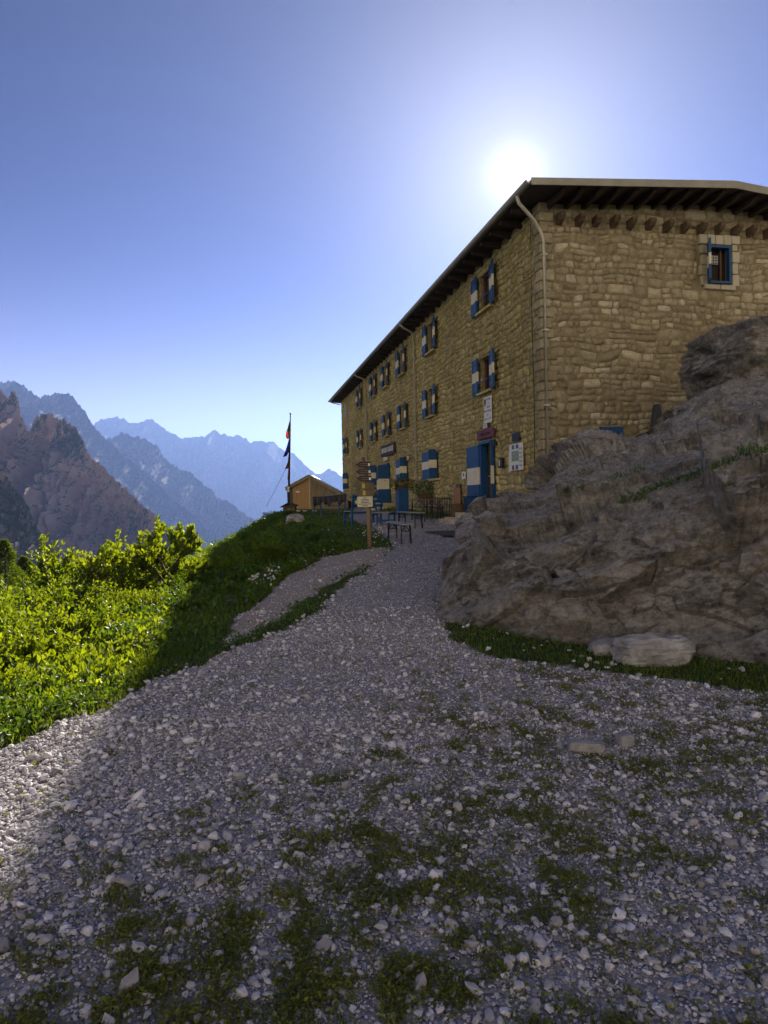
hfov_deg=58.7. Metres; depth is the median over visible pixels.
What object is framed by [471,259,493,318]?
window
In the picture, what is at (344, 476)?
window
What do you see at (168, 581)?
leafy shrub
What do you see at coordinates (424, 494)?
hanging plant
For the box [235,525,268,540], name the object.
leafy shrub
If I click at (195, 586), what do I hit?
leafy shrub
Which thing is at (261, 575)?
flowers
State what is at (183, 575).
leafy shrub
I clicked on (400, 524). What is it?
folding bench
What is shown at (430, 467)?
window
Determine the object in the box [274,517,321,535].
leafy shrub
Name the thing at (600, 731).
kerb stone
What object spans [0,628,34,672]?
leafy shrub
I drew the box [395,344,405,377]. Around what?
window
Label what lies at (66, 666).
leafy shrub
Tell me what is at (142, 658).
leafy shrub
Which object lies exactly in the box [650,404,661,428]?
dark post
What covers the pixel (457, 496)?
wooden board
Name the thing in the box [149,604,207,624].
leafy shrub
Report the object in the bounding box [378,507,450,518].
wall foot grass
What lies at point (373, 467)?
window
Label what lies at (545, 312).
mountain refuge
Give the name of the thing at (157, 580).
leafy shrub
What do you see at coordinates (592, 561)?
rock outcrop
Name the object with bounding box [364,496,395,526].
garden bench
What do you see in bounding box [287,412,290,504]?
flagpole
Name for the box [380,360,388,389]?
window
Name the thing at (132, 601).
leafy shrub
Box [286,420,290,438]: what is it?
flag
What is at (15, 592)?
leafy shrub
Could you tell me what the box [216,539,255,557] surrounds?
leafy shrub
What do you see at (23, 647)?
leafy shrub
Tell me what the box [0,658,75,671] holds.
leafy shrub
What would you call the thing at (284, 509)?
leafy shrub
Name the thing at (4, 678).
leafy shrub
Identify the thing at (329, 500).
covered bench
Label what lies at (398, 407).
window
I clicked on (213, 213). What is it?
sky
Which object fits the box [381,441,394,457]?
hut sign
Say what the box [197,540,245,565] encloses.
leafy shrub
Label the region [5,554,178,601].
leafy shrub
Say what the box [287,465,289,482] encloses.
flag
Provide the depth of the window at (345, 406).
51.17 m
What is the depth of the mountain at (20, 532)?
548.53 m
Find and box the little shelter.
[280,502,297,511]
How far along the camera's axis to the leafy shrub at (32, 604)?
9.51 m
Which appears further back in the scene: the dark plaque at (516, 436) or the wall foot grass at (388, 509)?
the wall foot grass at (388, 509)
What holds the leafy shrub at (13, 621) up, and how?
on the ground at (354, 601)
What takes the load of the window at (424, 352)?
in the mountain refuge
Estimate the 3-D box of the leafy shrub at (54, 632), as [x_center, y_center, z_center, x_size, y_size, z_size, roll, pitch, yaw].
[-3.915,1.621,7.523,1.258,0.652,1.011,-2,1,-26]
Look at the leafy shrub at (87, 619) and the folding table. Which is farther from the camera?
the folding table
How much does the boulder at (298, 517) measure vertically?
0.760 m
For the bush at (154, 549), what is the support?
on the ground at (354, 601)
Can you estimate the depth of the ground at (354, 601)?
3.61 m
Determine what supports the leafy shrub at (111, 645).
on the ground at (354, 601)
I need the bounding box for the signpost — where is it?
[354,462,373,547]
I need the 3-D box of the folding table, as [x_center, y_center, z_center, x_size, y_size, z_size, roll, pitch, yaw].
[1.457,-0.070,23.853,0.602,0.761,2.200,-1,1,-12]
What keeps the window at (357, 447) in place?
in the mountain refuge
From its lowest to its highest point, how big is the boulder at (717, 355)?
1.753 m
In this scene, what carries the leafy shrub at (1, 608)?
on the ground at (354, 601)
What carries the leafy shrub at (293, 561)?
on the ground at (354, 601)
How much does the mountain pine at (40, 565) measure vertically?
4.801 m
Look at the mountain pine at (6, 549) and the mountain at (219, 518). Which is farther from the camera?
the mountain at (219, 518)
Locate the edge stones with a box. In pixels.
[0,542,744,744]
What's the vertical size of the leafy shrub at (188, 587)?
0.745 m
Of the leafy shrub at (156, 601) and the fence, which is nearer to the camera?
the leafy shrub at (156, 601)
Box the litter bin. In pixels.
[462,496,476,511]
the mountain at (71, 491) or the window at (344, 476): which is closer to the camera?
the window at (344, 476)
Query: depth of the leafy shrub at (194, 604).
9.48 m
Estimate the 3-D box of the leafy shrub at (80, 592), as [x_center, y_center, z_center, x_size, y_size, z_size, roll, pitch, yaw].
[-4.525,1.486,10.788,1.736,1.309,2.594,-1,1,34]
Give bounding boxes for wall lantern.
[492,437,497,445]
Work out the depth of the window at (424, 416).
29.25 m
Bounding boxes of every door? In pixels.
[363,463,392,510]
[438,439,495,524]
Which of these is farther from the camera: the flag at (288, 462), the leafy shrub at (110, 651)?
the flag at (288, 462)
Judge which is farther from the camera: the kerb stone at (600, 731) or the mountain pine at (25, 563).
the mountain pine at (25, 563)
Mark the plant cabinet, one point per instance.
(402, 499)
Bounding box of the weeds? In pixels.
[0,532,767,1023]
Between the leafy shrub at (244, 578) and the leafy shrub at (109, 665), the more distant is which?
the leafy shrub at (244, 578)
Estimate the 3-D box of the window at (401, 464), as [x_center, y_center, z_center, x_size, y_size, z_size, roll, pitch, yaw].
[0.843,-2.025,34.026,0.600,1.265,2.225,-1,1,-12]
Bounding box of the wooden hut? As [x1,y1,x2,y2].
[285,474,355,508]
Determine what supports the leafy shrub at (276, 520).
on the ground at (354, 601)
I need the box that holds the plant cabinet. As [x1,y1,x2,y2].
[394,488,408,513]
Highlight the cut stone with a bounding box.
[615,731,634,747]
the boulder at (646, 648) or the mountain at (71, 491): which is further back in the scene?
the mountain at (71, 491)
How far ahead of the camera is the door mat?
18.29 m
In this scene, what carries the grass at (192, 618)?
on the ground at (354, 601)
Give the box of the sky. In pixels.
[0,0,767,475]
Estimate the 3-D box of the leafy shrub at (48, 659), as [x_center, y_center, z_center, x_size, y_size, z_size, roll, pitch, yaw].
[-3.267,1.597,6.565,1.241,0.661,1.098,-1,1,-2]
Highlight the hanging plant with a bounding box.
[411,479,434,498]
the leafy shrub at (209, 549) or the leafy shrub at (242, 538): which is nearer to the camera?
the leafy shrub at (209, 549)
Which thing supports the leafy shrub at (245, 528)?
on the ground at (354, 601)
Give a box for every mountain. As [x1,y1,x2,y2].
[0,380,210,547]
[0,390,196,570]
[0,470,62,589]
[93,416,342,519]
[107,432,255,543]
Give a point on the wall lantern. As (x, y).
(494, 443)
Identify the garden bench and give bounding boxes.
[343,494,383,524]
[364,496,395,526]
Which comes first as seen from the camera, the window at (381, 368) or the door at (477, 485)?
the door at (477, 485)
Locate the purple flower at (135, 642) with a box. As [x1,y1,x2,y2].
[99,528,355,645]
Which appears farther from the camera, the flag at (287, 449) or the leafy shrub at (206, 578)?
the flag at (287, 449)
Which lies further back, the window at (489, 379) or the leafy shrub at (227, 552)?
the window at (489, 379)
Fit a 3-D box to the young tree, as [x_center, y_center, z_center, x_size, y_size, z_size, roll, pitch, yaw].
[-5.232,1.449,11.587,2.566,2.285,1.781,-1,1,0]
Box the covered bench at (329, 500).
[313,494,345,514]
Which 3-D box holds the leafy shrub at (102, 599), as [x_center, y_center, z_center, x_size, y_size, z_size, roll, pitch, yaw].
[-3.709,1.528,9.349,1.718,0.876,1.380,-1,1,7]
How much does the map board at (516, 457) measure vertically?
0.780 m
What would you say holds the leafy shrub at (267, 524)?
on the ground at (354, 601)
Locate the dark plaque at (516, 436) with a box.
[512,432,519,441]
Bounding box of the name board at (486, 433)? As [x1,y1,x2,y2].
[477,427,494,439]
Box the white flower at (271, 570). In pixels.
[248,522,390,585]
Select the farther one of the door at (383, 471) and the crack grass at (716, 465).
the door at (383, 471)
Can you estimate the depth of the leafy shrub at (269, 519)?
30.97 m
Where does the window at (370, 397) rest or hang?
in the mountain refuge
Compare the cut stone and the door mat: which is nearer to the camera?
the cut stone
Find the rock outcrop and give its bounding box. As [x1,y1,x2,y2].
[435,366,767,664]
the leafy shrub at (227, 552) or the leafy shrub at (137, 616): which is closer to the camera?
the leafy shrub at (137, 616)
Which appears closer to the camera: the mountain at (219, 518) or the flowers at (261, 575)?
the flowers at (261, 575)
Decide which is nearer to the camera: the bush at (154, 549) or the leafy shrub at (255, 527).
the bush at (154, 549)
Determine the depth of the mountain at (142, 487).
3194.16 m
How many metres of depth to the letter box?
20.92 m
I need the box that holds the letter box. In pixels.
[498,457,503,467]
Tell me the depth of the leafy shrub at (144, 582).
11.70 m
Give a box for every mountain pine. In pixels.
[0,538,27,592]
[7,556,43,590]
[28,560,49,584]
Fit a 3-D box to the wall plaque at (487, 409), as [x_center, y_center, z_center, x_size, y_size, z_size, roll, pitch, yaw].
[3.373,-3.324,22.175,0.039,0.860,0.660,-1,1,-12]
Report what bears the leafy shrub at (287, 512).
on the ground at (354, 601)
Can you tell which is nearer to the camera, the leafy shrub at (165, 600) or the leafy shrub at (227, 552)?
the leafy shrub at (165, 600)
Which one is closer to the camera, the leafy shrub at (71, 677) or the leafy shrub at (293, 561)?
the leafy shrub at (71, 677)
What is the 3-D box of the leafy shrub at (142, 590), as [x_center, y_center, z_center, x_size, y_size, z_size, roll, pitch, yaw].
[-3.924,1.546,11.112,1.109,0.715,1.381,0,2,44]
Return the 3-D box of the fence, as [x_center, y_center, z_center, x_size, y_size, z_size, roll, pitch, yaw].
[1.958,-0.167,25.566,0.320,0.800,2.722,-1,1,-12]
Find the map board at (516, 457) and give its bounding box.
[509,442,523,470]
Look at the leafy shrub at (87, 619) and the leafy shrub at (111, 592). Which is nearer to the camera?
the leafy shrub at (87, 619)
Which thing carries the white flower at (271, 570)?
on the ground at (354, 601)
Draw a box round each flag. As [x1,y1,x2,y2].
[283,439,289,456]
[285,450,289,468]
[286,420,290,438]
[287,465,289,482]
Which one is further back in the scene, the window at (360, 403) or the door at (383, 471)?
the window at (360, 403)
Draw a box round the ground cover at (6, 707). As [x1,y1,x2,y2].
[0,509,389,744]
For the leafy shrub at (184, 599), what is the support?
on the ground at (354, 601)
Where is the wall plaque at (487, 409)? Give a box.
[484,395,491,422]
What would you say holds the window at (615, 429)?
in the mountain refuge
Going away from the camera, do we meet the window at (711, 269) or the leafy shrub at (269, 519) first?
the window at (711, 269)
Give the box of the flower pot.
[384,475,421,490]
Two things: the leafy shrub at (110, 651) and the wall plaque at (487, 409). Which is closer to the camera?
the leafy shrub at (110, 651)
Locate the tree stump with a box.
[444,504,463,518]
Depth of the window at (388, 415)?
37.61 m
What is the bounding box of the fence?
[422,497,450,518]
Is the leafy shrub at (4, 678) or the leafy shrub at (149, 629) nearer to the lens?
the leafy shrub at (4, 678)
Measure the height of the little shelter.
0.687 m
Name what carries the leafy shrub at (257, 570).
on the ground at (354, 601)
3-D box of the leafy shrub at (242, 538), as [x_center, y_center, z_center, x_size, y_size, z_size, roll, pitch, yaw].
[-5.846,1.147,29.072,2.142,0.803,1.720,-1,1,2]
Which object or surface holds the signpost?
on the ground at (354, 601)
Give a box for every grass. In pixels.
[0,508,767,747]
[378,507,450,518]
[561,439,767,507]
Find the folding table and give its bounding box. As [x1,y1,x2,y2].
[410,499,442,521]
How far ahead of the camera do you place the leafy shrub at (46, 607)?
8.02 m
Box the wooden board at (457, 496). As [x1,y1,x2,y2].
[454,487,460,503]
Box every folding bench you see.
[386,521,412,543]
[396,511,424,527]
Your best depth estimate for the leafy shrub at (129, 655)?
6.46 m
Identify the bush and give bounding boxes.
[30,532,174,591]
[89,514,220,587]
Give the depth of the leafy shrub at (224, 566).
14.45 m
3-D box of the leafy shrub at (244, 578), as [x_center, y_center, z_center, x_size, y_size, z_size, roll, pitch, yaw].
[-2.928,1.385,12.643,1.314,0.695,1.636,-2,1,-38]
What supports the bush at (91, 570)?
on the ground at (354, 601)
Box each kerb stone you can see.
[568,739,604,752]
[595,730,612,734]
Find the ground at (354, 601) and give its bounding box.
[0,507,767,1023]
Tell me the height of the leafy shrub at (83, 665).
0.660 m
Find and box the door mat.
[423,530,454,535]
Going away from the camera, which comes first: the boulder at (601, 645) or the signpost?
the boulder at (601, 645)
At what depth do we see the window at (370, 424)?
41.14 m
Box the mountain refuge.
[328,177,767,524]
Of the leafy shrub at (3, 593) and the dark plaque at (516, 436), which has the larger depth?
the dark plaque at (516, 436)
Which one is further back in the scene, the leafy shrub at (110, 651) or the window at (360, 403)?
the window at (360, 403)
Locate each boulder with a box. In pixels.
[286,514,304,523]
[587,637,613,655]
[610,632,695,666]
[677,315,767,399]
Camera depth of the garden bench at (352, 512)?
22.60 m
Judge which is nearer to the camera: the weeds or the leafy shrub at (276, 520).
the weeds
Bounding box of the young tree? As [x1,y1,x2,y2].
[19,529,147,595]
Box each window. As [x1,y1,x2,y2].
[342,473,348,489]
[343,437,347,454]
[344,404,346,418]
[355,386,361,408]
[356,428,362,448]
[368,465,376,486]
[369,372,375,398]
[369,419,376,442]
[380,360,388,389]
[381,411,390,437]
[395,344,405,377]
[396,401,406,430]
[396,457,407,483]
[422,315,435,356]
[422,384,435,418]
[422,449,438,480]
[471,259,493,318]
[472,348,494,396]
[599,427,622,433]
[697,234,739,290]
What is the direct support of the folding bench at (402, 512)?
on the ground at (354, 601)
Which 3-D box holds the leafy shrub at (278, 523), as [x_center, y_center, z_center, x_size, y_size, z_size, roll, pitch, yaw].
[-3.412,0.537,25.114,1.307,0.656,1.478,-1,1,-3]
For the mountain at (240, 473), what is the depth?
7208.06 m
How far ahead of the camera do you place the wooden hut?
43.95 m
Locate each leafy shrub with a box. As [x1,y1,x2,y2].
[0,574,25,600]
[0,582,42,620]
[0,595,48,637]
[0,596,109,651]
[0,606,94,666]
[0,610,52,636]
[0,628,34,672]
[0,645,96,692]
[0,645,107,676]
[0,649,74,697]
[0,657,45,700]
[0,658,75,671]
[0,684,72,722]
[2,569,111,623]
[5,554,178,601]
[12,669,106,710]
[20,566,171,614]
[34,655,141,690]
[38,597,132,642]
[41,625,87,652]
[50,631,143,657]
[58,622,174,658]
[68,644,158,676]
[70,595,169,630]
[77,578,154,613]
[92,562,166,599]
[94,650,167,671]
[104,613,190,648]
[105,589,161,609]
[109,609,175,628]
[111,588,158,603]
[119,585,216,621]
[119,589,171,609]
[132,570,197,594]
[141,580,188,598]
[145,587,216,609]
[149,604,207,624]
[154,559,215,587]
[157,577,248,599]
[164,590,257,616]
[174,580,221,592]
[186,551,234,576]
[194,566,247,590]
[194,568,222,583]
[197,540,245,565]
[197,555,279,588]
[205,539,226,553]
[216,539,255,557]
[227,530,251,543]
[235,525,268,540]
[241,519,263,531]
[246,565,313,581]
[247,521,261,533]
[255,512,284,523]
[256,521,273,531]
[259,558,314,571]
[261,507,294,518]
[269,507,297,513]
[271,515,287,522]
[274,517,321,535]
[274,518,300,527]
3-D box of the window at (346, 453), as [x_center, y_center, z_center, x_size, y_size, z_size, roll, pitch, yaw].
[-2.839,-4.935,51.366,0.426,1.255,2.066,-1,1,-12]
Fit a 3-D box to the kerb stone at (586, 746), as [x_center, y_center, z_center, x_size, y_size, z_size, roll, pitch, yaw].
[1.251,1.447,4.226,0.224,0.065,0.091,-1,1,14]
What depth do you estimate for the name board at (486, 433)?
22.26 m
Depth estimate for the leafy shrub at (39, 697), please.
5.30 m
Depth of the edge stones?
6.67 m
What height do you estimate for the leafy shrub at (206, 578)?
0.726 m
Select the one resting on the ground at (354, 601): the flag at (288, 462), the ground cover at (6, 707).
the ground cover at (6, 707)

